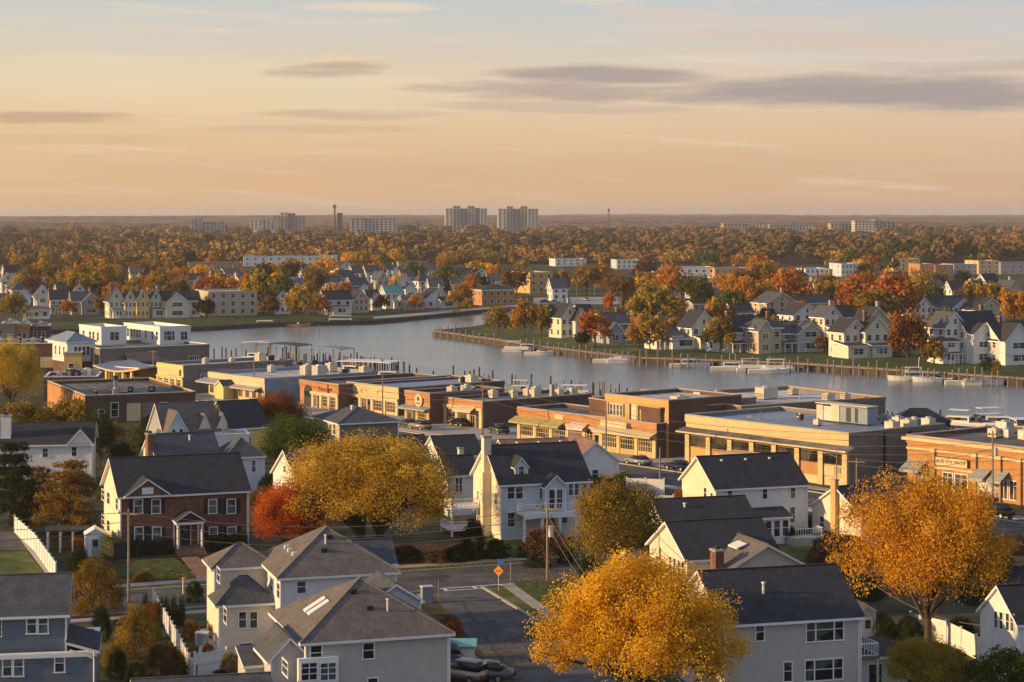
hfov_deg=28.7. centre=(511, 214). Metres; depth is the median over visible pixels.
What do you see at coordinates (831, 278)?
tree
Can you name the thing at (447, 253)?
tree
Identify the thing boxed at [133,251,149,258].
tree
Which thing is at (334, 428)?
window
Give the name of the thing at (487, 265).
tree
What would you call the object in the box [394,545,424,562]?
shrub
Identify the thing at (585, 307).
house
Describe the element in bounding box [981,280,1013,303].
tree
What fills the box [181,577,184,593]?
street marker
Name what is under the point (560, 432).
window
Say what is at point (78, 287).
house
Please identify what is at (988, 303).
house
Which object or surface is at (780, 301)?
house
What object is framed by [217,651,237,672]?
shrub
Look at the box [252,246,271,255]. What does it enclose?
tree
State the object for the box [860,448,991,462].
power line
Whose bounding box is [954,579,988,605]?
shrub
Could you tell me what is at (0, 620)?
window
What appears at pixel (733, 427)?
power line
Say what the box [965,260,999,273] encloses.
hall
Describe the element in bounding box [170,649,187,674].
shrub
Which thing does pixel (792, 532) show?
shrub
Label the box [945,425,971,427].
jetty
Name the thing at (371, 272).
house
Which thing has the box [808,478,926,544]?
chimney house
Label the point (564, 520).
window
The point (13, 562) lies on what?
lawn
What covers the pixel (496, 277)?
house
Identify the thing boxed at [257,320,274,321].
boat
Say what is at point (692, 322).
house
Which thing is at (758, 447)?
window
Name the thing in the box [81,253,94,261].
tree
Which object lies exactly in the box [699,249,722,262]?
tree
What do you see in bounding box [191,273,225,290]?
tree
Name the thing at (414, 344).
river water
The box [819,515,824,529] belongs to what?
window
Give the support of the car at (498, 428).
on the yard at (456, 429)
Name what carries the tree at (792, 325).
on the lawn at (915, 360)
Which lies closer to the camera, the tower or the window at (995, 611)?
the window at (995, 611)
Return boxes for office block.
[190,218,202,230]
[203,221,225,233]
[250,219,274,232]
[273,212,304,232]
[721,223,766,236]
[767,224,815,232]
[827,223,850,231]
[851,220,894,231]
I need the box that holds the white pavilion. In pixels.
[45,331,97,371]
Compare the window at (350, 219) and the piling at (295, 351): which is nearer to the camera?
the piling at (295, 351)
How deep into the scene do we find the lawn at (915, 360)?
495.30 m
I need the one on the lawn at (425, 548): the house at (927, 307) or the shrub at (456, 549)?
the shrub at (456, 549)
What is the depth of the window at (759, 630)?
147.04 m
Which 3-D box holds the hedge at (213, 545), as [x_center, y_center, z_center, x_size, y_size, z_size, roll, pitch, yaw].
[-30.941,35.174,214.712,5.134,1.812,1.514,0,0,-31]
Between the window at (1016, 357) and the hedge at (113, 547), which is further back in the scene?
the window at (1016, 357)
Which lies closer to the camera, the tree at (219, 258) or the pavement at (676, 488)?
the pavement at (676, 488)
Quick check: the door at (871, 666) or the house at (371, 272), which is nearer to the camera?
the door at (871, 666)
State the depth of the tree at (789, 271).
852.86 m
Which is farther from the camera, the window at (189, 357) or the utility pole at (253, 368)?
the window at (189, 357)
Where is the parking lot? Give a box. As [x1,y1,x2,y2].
[533,297,621,303]
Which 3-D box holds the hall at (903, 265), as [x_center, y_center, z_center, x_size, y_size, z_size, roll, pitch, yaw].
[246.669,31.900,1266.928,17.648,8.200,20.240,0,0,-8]
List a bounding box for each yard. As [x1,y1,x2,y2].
[195,393,684,462]
[197,628,237,674]
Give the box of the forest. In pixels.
[0,219,1023,261]
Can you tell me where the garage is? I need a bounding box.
[130,671,272,681]
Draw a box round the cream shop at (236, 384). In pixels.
[195,362,377,400]
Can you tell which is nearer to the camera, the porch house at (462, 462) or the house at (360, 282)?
the porch house at (462, 462)
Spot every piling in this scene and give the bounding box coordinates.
[295,344,296,359]
[639,350,640,365]
[841,361,842,375]
[876,361,877,377]
[997,371,998,386]
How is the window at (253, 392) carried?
in the cream shop at (236, 384)
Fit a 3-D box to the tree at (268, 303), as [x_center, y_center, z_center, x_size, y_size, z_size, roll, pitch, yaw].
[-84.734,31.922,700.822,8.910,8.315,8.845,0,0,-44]
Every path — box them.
[16,534,48,572]
[182,556,206,578]
[373,305,515,318]
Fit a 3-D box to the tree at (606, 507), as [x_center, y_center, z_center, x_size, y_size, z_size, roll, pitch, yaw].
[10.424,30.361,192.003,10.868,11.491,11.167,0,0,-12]
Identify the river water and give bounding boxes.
[0,308,1023,428]
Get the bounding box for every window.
[0,620,1,636]
[1,659,12,676]
[12,659,24,676]
[25,619,36,634]
[33,331,37,336]
[37,618,48,634]
[40,357,53,367]
[41,331,45,336]
[42,448,48,457]
[53,657,65,672]
[68,363,73,368]
[71,446,77,456]
[82,346,85,355]
[86,346,89,354]
[87,308,96,312]
[101,488,104,501]
[101,513,104,525]
[107,491,109,505]
[107,519,109,532]
[110,331,118,340]
[111,402,118,416]
[115,497,117,510]
[133,498,143,513]
[134,526,143,540]
[151,498,160,513]
[152,526,161,539]
[164,331,174,340]
[172,302,182,306]
[172,311,182,314]
[180,331,187,339]
[188,356,198,359]
[208,499,217,513]
[209,526,217,535]
[210,384,213,392]
[216,566,220,584]
[223,605,226,625]
[226,498,236,513]
[227,526,236,535]
[238,389,242,396]
[238,611,247,628]
[238,642,252,645]
[245,390,248,397]
[249,611,258,628]
[251,460,255,471]
[252,390,255,398]
[264,220,273,229]
[270,577,272,593]
[276,581,279,600]
[281,213,286,228]
[281,657,288,678]
[289,214,293,229]
[296,217,304,229]
[296,580,306,594]
[300,661,318,681]
[309,645,322,656]
[314,395,316,406]
[319,661,337,681]
[322,396,326,406]
[330,397,334,407]
[333,424,335,434]
[338,308,345,312]
[350,219,362,232]
[353,397,357,405]
[361,642,375,659]
[362,398,366,408]
[365,219,377,232]
[367,677,378,681]
[373,400,381,410]
[380,219,395,231]
[386,401,394,412]
[408,410,411,417]
[419,410,425,418]
[445,302,452,305]
[446,209,451,226]
[446,408,454,420]
[454,207,458,229]
[455,477,462,492]
[458,412,466,417]
[461,209,465,227]
[467,207,473,225]
[470,411,474,426]
[481,209,485,225]
[494,492,497,505]
[497,210,505,228]
[506,487,514,499]
[506,511,515,527]
[507,207,511,227]
[514,210,518,228]
[515,486,523,499]
[518,465,524,473]
[520,207,526,227]
[521,424,532,436]
[529,210,536,228]
[536,426,548,437]
[539,485,541,498]
[548,489,555,509]
[553,426,564,436]
[556,488,563,508]
[561,517,568,523]
[568,484,573,495]
[569,430,581,435]
[574,483,579,495]
[581,483,586,495]
[586,429,592,439]
[592,469,598,476]
[603,433,615,447]
[609,403,612,414]
[612,335,618,340]
[613,404,615,415]
[616,404,618,415]
[620,404,622,415]
[620,436,633,450]
[638,437,651,452]
[679,340,692,345]
[690,435,705,447]
[703,487,706,495]
[712,438,726,450]
[733,440,748,450]
[754,626,765,641]
[755,443,770,452]
[762,333,768,338]
[762,344,768,350]
[762,489,767,499]
[765,520,771,533]
[773,519,780,536]
[774,331,779,336]
[774,343,779,349]
[777,446,793,456]
[781,519,788,536]
[782,661,793,681]
[789,506,795,522]
[790,487,795,498]
[801,449,817,462]
[804,342,817,348]
[804,657,843,681]
[805,331,816,336]
[805,621,844,642]
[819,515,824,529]
[824,452,841,465]
[853,335,857,340]
[853,348,863,354]
[856,222,874,229]
[867,335,871,340]
[875,334,879,340]
[877,348,886,353]
[916,470,921,485]
[942,471,952,489]
[947,343,954,347]
[947,354,955,359]
[954,473,967,493]
[979,341,986,347]
[979,353,986,359]
[993,610,998,629]
[998,611,1003,630]
[1002,479,1007,499]
[1005,612,1009,631]
[1009,480,1015,500]
[1009,614,1014,632]
[1012,355,1023,361]
[1013,342,1023,348]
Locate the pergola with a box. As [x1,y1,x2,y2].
[44,525,88,552]
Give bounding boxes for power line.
[0,512,127,520]
[0,522,125,530]
[0,531,127,540]
[130,507,545,526]
[130,517,544,536]
[132,527,543,545]
[254,370,473,399]
[255,360,475,387]
[255,365,481,393]
[484,385,991,434]
[484,392,991,445]
[484,399,980,454]
[547,515,680,681]
[547,526,664,681]
[858,455,991,468]
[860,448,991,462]
[875,585,979,624]
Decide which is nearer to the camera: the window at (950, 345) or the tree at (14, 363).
the tree at (14, 363)
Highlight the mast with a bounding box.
[333,205,335,232]
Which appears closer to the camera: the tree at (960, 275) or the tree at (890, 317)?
the tree at (890, 317)
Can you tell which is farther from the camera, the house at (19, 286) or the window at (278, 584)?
the house at (19, 286)
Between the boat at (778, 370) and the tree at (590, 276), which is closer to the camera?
the boat at (778, 370)
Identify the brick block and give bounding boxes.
[0,337,53,372]
[63,351,82,371]
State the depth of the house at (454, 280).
880.29 m
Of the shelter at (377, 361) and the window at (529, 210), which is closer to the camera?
the shelter at (377, 361)
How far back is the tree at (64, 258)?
1324.11 m
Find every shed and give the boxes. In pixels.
[84,525,105,556]
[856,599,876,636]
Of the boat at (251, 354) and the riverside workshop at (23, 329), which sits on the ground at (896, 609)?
the riverside workshop at (23, 329)
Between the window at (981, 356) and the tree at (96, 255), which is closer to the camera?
the window at (981, 356)
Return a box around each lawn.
[0,551,43,573]
[44,309,454,326]
[80,556,580,591]
[121,558,196,576]
[184,605,206,627]
[394,541,484,563]
[466,536,579,559]
[468,323,639,354]
[478,440,823,491]
[485,585,570,641]
[515,292,620,296]
[515,580,623,641]
[640,348,1023,375]
[778,521,812,559]
[887,635,997,681]
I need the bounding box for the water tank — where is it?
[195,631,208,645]
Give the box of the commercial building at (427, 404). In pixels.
[396,384,503,423]
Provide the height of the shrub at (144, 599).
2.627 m
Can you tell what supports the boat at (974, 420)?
on the river water
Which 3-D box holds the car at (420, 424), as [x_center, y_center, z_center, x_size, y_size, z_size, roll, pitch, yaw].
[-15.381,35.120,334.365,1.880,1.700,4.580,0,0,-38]
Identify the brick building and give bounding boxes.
[605,388,741,457]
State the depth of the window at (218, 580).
166.92 m
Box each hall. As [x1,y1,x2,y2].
[188,262,242,272]
[243,255,336,265]
[288,277,303,285]
[311,405,401,445]
[396,261,426,267]
[471,284,515,305]
[549,258,586,265]
[588,385,885,422]
[611,259,639,268]
[652,266,714,276]
[680,277,717,286]
[712,267,748,279]
[796,267,829,275]
[809,275,840,284]
[829,263,859,279]
[883,258,919,271]
[908,263,934,274]
[934,264,952,275]
[942,263,976,273]
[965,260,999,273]
[999,261,1023,273]
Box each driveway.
[0,531,27,549]
[451,677,488,681]
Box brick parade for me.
[508,403,666,457]
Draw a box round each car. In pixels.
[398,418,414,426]
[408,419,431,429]
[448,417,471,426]
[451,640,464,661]
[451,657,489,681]
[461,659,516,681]
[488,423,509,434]
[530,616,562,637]
[624,454,652,465]
[663,459,689,470]
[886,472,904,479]
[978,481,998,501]
[989,502,1015,518]
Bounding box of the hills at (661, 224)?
[0,220,1023,230]
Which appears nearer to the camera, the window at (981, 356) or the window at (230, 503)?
the window at (230, 503)
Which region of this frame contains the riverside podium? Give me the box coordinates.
[90,339,209,375]
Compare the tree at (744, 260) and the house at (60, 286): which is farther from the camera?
the tree at (744, 260)
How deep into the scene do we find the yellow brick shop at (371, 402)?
365.80 m
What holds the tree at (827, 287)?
on the ground at (896, 609)
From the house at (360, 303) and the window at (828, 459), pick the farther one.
the house at (360, 303)
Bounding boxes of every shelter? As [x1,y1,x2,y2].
[241,340,284,356]
[255,342,311,357]
[299,346,353,364]
[336,359,403,371]
[893,408,951,427]
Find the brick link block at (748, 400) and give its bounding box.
[741,395,756,404]
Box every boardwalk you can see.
[432,331,638,357]
[638,357,1023,379]
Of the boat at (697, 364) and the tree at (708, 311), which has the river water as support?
the boat at (697, 364)
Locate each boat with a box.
[234,352,279,357]
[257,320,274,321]
[286,322,310,325]
[297,360,322,364]
[328,315,352,320]
[343,365,357,368]
[379,371,399,373]
[502,341,530,351]
[504,386,522,390]
[511,372,542,389]
[522,349,553,354]
[561,375,604,396]
[591,357,611,362]
[607,356,630,362]
[669,359,709,366]
[710,362,740,369]
[736,358,765,370]
[746,366,789,372]
[761,359,794,371]
[887,364,936,380]
[912,375,953,381]
[942,377,969,384]
[946,397,985,426]
[963,377,1003,384]
[969,417,994,425]
[972,395,1004,419]
[985,415,1009,420]
[1009,417,1023,425]
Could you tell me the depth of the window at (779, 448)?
272.10 m
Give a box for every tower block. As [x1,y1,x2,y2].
[444,206,486,231]
[497,206,537,231]
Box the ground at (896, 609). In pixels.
[0,263,1023,681]
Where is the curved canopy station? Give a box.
[93,359,156,378]
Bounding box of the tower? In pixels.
[337,213,342,231]
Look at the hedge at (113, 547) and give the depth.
208.78 m
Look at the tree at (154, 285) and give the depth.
774.94 m
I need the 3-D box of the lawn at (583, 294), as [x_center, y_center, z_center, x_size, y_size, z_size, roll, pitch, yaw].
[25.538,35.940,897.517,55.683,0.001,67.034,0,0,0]
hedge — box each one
[84,529,126,559]
[125,537,173,556]
[200,532,247,551]
[812,534,864,550]
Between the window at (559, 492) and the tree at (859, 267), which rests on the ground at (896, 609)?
the tree at (859, 267)
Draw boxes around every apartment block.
[195,288,257,315]
[350,218,396,233]
[512,271,552,293]
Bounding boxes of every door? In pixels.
[90,537,99,556]
[127,403,140,420]
[142,402,153,418]
[179,525,190,544]
[367,398,369,409]
[475,413,478,427]
[544,518,555,527]
[594,434,598,443]
[862,617,872,636]
[868,663,882,681]
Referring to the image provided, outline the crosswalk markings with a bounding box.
[439,584,500,590]
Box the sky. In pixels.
[0,0,1023,215]
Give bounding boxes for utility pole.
[118,509,138,602]
[253,361,254,376]
[382,375,382,413]
[471,383,488,434]
[536,504,558,607]
[605,402,606,449]
[659,448,660,478]
[822,448,836,478]
[848,458,864,483]
[983,431,1001,502]
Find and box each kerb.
[70,590,419,616]
[75,558,584,594]
[195,400,1023,523]
[481,586,567,644]
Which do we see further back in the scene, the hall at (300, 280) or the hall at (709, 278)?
the hall at (709, 278)
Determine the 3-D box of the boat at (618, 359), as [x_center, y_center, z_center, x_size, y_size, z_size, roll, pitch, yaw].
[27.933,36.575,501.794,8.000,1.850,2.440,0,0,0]
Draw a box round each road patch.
[150,593,176,597]
[407,575,450,581]
[461,602,508,666]
[467,619,502,636]
[509,642,536,668]
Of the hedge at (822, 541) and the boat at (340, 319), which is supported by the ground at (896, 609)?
the hedge at (822, 541)
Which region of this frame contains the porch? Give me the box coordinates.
[862,636,908,681]
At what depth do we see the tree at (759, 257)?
1218.60 m
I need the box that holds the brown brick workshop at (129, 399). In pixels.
[47,375,195,421]
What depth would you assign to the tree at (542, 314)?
585.46 m
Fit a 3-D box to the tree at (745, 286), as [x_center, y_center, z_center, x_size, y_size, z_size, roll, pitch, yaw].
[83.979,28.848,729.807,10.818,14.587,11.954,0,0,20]
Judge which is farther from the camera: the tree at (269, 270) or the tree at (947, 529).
the tree at (269, 270)
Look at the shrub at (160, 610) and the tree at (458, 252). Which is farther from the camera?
the tree at (458, 252)
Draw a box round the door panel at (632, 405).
[631,404,636,419]
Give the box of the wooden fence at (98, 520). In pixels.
[59,517,100,531]
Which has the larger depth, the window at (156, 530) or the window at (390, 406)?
the window at (390, 406)
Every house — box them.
[0,264,20,277]
[0,269,11,292]
[0,412,98,490]
[0,572,101,681]
[8,280,31,304]
[23,301,51,318]
[32,280,48,307]
[47,289,69,314]
[53,284,68,289]
[68,287,100,314]
[72,279,84,290]
[100,452,251,555]
[103,282,123,318]
[122,289,135,317]
[128,264,142,278]
[134,284,150,317]
[137,269,154,276]
[139,430,220,455]
[146,400,227,433]
[147,284,164,317]
[158,291,200,317]
[187,270,205,288]
[202,525,401,647]
[208,264,218,270]
[209,267,223,276]
[214,399,269,451]
[220,265,240,275]
[233,272,247,280]
[235,570,455,681]
[270,446,363,514]
[271,285,290,313]
[298,267,320,276]
[319,286,353,314]
[322,276,341,287]
[329,261,351,272]
[333,267,354,282]
[346,273,369,289]
[348,265,363,276]
[351,289,369,312]
[362,265,380,282]
[363,285,381,310]
[365,434,480,480]
[372,267,389,289]
[379,280,403,308]
[383,262,398,277]
[390,276,416,294]
[397,294,425,309]
[398,267,415,279]
[411,270,429,292]
[420,260,433,277]
[421,283,458,307]
[425,274,444,290]
[434,445,475,515]
[441,434,592,541]
[447,273,465,293]
[456,264,474,276]
[474,265,487,276]
[486,273,504,285]
[496,433,620,485]
[546,274,568,300]
[548,297,585,337]
[573,304,592,312]
[592,306,631,343]
[609,494,755,573]
[644,327,695,349]
[645,516,804,582]
[676,309,710,348]
[678,451,823,546]
[680,563,878,681]
[686,296,710,311]
[703,310,755,352]
[726,298,754,315]
[739,310,783,353]
[750,287,832,314]
[772,321,825,352]
[777,302,814,320]
[798,265,809,283]
[808,299,843,337]
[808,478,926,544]
[810,273,820,291]
[826,317,870,358]
[834,299,855,317]
[852,300,891,325]
[857,309,891,357]
[901,296,933,321]
[924,310,962,363]
[925,291,958,310]
[932,276,944,287]
[934,292,967,310]
[943,281,964,294]
[955,304,996,363]
[958,297,1004,320]
[976,565,1023,680]
[977,270,998,283]
[986,315,1023,364]
[996,276,1020,300]
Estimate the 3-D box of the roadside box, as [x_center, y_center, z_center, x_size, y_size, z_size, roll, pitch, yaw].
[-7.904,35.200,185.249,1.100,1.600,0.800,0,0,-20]
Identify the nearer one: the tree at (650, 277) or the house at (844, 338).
the house at (844, 338)
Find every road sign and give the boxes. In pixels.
[494,559,503,590]
[509,558,512,580]
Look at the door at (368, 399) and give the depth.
364.63 m
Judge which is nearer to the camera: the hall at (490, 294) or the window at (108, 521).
the window at (108, 521)
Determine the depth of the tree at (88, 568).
179.12 m
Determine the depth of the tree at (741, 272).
838.10 m
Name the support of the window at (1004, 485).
in the orange brick shop at (1009, 476)
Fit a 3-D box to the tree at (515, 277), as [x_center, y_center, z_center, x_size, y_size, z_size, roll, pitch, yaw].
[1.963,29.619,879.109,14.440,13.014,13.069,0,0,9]
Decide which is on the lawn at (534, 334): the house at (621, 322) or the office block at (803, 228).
the house at (621, 322)
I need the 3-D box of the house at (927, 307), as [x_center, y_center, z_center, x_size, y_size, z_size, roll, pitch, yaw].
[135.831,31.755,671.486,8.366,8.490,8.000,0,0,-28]
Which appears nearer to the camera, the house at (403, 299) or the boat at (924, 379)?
the boat at (924, 379)
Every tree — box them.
[0,290,30,318]
[0,333,48,407]
[0,396,48,421]
[0,440,44,527]
[6,274,31,293]
[8,253,20,262]
[9,257,29,269]
[18,253,37,267]
[20,263,54,278]
[20,275,45,293]
[21,465,62,513]
[26,458,101,536]
[31,258,49,265]
[36,246,61,259]
[36,255,52,264]
[38,405,67,417]
[40,274,54,289]
[40,394,96,421]
[45,254,56,265]
[46,263,65,277]
[48,275,73,290]
[54,269,71,281]
[58,251,74,265]
[60,299,77,316]
[63,257,89,271]
[67,270,108,293]
[69,260,92,275]
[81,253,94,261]
[82,403,116,467]
[85,254,111,264]
[86,256,115,296]
[89,274,109,296]
[92,296,104,315]
[101,280,123,296]
[103,273,126,286]
[104,261,129,280]
[106,437,137,459]
[111,256,127,271]
[112,420,127,438]
[121,285,140,294]
[122,252,142,266]
[123,273,146,286]
[125,261,135,275]
[127,261,152,277]
[128,280,145,292]
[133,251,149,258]
[136,272,149,291]
[138,257,154,268]
[142,269,175,293]
[143,254,167,271]
[148,278,166,291]
[151,276,192,291]
[156,256,189,269]
[156,265,172,275]
[158,251,169,257]
[162,268,189,283]
[167,250,186,264]
[173,265,190,275]
[177,278,193,290]
[182,248,201,263]
[188,262,212,274]
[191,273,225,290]
[191,296,215,319]
[202,256,216,261]
[206,253,222,261]
[209,270,228,278]
[214,274,240,288]
[236,269,260,294]
[239,266,278,313]
[247,261,277,275]
[249,478,331,542]
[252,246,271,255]
[254,389,309,425]
[254,411,333,463]
[256,294,282,316]
[259,426,463,537]
[270,272,297,293]
[272,262,291,276]
[281,257,309,276]
[281,283,314,319]
[283,262,301,276]
[301,279,317,295]
[302,264,324,282]
[303,266,330,292]
[308,292,330,315]
[312,254,338,272]
[318,282,348,293]
[323,270,343,280]
[337,280,355,291]
[338,249,350,259]
[339,251,362,264]
[346,251,374,264]
[356,247,373,262]
[367,254,381,264]
[370,292,390,311]
[371,261,384,270]
[377,254,396,264]
[386,248,407,264]
[388,273,406,284]
[396,261,427,275]
[406,293,425,310]
[419,255,430,262]
[431,263,462,277]
[435,249,454,263]
[435,255,452,267]
[442,274,451,293]
[445,280,474,306]
[451,247,475,264]
[452,252,474,267]
[452,306,460,312]
[460,298,473,312]
[461,260,486,274]
[462,271,482,293]
[473,256,484,266]
[475,273,497,285]
[477,249,499,263]
[481,262,495,268]
[481,303,513,335]
[484,263,506,273]
[499,267,531,295]
[508,248,516,262]
[510,296,535,336]
[513,259,530,270]
[521,515,568,564]
[522,546,755,681]
[527,302,550,336]
[544,311,553,328]
[553,267,572,286]
[563,467,665,569]
[571,260,608,295]
[572,331,590,347]
[576,309,615,347]
[592,260,616,293]
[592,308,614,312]
[602,293,615,307]
[607,268,637,311]
[620,280,685,317]
[621,275,651,293]
[623,310,671,352]
[625,280,649,303]
[629,257,660,276]
[629,316,640,327]
[635,270,656,278]
[638,254,661,271]
[639,274,653,279]
[648,279,672,295]
[649,260,694,294]
[656,252,683,265]
[659,249,684,265]
[662,316,680,326]
[664,296,688,314]
[671,311,683,322]
[677,271,714,301]
[691,250,707,263]
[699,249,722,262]
[700,250,721,266]
[700,313,737,352]
[701,261,713,266]
[703,296,720,314]
[705,307,712,314]
[709,272,737,291]
[709,303,737,317]
[712,287,751,306]
[714,256,731,266]
[726,266,761,298]
[728,254,743,266]
[728,274,755,301]
[742,252,762,264]
[743,253,769,266]
[745,258,777,276]
[751,280,777,299]
[756,261,778,272]
[756,269,787,293]
[757,306,776,317]
[766,267,814,295]
[770,260,781,268]
[770,315,781,320]
[771,267,806,284]
[787,323,796,351]
[805,318,824,330]
[805,534,856,586]
[812,278,845,303]
[813,333,828,353]
[815,271,839,289]
[820,454,1017,647]
[824,249,851,264]
[832,269,879,304]
[844,250,865,262]
[845,286,906,314]
[852,259,866,263]
[852,283,875,304]
[854,262,873,275]
[858,267,878,281]
[860,254,878,266]
[860,260,873,271]
[867,254,880,265]
[867,267,921,312]
[879,252,899,270]
[881,633,970,681]
[885,306,932,363]
[887,312,899,320]
[890,337,910,356]
[895,251,916,257]
[895,275,929,300]
[909,267,930,274]
[909,269,933,287]
[917,271,950,283]
[917,294,934,311]
[918,337,947,364]
[924,284,945,294]
[924,305,954,319]
[953,268,971,282]
[953,283,975,295]
[962,276,984,288]
[963,252,989,262]
[963,280,1001,304]
[963,644,1023,681]
[979,356,992,370]
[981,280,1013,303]
[990,359,1001,374]
[997,287,1023,320]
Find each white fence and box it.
[14,515,56,571]
[152,588,195,674]
[193,646,227,664]
[626,477,664,495]
[640,493,673,497]
[909,611,979,659]
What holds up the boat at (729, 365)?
on the river water
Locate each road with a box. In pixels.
[70,559,607,614]
[270,418,1023,539]
[433,581,615,681]
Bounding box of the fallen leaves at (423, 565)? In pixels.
[130,540,586,591]
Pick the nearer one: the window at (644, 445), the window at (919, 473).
the window at (919, 473)
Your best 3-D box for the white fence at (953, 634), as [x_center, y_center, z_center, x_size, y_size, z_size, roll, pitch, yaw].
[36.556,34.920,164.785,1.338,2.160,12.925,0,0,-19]
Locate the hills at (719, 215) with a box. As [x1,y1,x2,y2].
[0,214,1023,217]
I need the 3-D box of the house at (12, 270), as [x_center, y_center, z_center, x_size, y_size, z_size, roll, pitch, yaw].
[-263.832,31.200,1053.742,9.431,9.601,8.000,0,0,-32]
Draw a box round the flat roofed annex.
[215,430,249,446]
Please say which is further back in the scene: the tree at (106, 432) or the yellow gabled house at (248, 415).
the yellow gabled house at (248, 415)
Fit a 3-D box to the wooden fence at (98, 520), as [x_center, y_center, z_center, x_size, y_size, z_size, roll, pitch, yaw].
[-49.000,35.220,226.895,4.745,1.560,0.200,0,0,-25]
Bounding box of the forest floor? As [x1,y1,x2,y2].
[0,253,1023,262]
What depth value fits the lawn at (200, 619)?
178.19 m
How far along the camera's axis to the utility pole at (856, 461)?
255.22 m
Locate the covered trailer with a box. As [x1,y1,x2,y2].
[451,638,476,657]
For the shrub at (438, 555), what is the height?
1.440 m
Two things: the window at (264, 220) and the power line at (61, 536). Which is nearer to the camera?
the power line at (61, 536)
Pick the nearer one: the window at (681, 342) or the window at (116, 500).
the window at (116, 500)
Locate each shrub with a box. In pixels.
[0,477,25,496]
[57,474,98,490]
[65,545,89,583]
[67,537,84,548]
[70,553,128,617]
[89,603,111,642]
[95,486,103,501]
[100,643,128,668]
[102,648,128,679]
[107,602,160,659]
[111,616,140,631]
[125,426,144,455]
[125,660,150,681]
[131,571,154,581]
[137,620,162,641]
[138,415,150,429]
[141,590,149,607]
[141,601,171,620]
[141,640,186,676]
[156,596,163,625]
[162,595,170,617]
[170,592,178,624]
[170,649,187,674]
[177,595,185,624]
[179,618,199,641]
[182,580,204,603]
[201,643,215,652]
[212,668,228,673]
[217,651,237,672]
[249,490,265,510]
[257,474,272,492]
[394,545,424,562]
[422,550,450,564]
[438,613,465,637]
[442,545,486,562]
[458,515,488,557]
[481,538,514,558]
[515,542,534,558]
[520,550,551,567]
[555,546,579,564]
[571,556,603,578]
[590,473,629,491]
[611,471,633,484]
[674,488,681,496]
[785,526,797,541]
[797,527,812,534]
[808,512,811,531]
[812,530,835,538]
[841,547,859,565]
[850,574,887,601]
[872,612,898,639]
[893,612,923,640]
[949,647,969,675]
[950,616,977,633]
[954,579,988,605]
[961,659,991,681]
[981,554,1019,574]
[994,532,1023,554]
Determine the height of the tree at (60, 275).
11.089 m
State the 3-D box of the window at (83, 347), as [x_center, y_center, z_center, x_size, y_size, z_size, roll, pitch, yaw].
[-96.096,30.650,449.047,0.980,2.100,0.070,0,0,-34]
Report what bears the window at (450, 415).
in the cream awning shop at (463, 406)
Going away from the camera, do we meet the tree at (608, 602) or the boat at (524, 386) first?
the tree at (608, 602)
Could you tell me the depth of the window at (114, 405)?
345.98 m
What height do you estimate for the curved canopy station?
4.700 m
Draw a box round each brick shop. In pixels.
[43,367,101,402]
[299,372,452,409]
[346,374,504,415]
[899,419,1023,504]
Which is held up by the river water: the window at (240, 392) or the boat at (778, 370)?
the boat at (778, 370)
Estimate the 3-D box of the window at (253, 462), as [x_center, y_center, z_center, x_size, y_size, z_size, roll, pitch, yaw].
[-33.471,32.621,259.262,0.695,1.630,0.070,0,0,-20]
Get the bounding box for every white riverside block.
[79,323,126,344]
[123,321,190,344]
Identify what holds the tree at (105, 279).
on the ground at (896, 609)
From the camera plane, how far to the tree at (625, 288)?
699.84 m
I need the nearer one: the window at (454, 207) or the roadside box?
the roadside box
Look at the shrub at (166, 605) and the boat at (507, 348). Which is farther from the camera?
the boat at (507, 348)
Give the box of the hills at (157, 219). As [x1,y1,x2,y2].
[0,216,1023,222]
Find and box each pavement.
[70,594,419,623]
[76,555,556,589]
[195,397,1023,520]
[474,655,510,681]
[501,583,572,635]
[622,478,1023,541]
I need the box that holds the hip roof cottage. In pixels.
[220,436,266,491]
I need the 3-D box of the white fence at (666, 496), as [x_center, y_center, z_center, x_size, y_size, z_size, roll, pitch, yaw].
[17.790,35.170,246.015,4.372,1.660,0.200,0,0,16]
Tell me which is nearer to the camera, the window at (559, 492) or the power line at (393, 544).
the power line at (393, 544)
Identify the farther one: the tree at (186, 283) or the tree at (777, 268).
the tree at (777, 268)
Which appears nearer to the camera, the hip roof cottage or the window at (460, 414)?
the hip roof cottage
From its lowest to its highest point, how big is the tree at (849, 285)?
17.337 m
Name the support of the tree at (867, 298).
on the ground at (896, 609)
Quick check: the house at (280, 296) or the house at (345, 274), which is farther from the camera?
the house at (345, 274)
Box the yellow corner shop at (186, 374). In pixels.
[156,352,292,390]
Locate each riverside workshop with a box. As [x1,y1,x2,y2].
[1,318,17,338]
[16,319,30,338]
[30,321,50,338]
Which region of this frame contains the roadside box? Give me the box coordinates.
[420,585,433,603]
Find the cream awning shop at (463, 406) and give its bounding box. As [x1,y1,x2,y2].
[443,384,591,427]
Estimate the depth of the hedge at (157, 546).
211.07 m
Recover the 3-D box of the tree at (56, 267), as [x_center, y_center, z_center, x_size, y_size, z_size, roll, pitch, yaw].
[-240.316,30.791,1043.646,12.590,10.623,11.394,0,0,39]
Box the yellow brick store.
[675,401,945,484]
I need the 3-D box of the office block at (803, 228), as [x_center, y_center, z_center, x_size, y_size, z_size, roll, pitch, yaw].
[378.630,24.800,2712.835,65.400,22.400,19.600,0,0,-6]

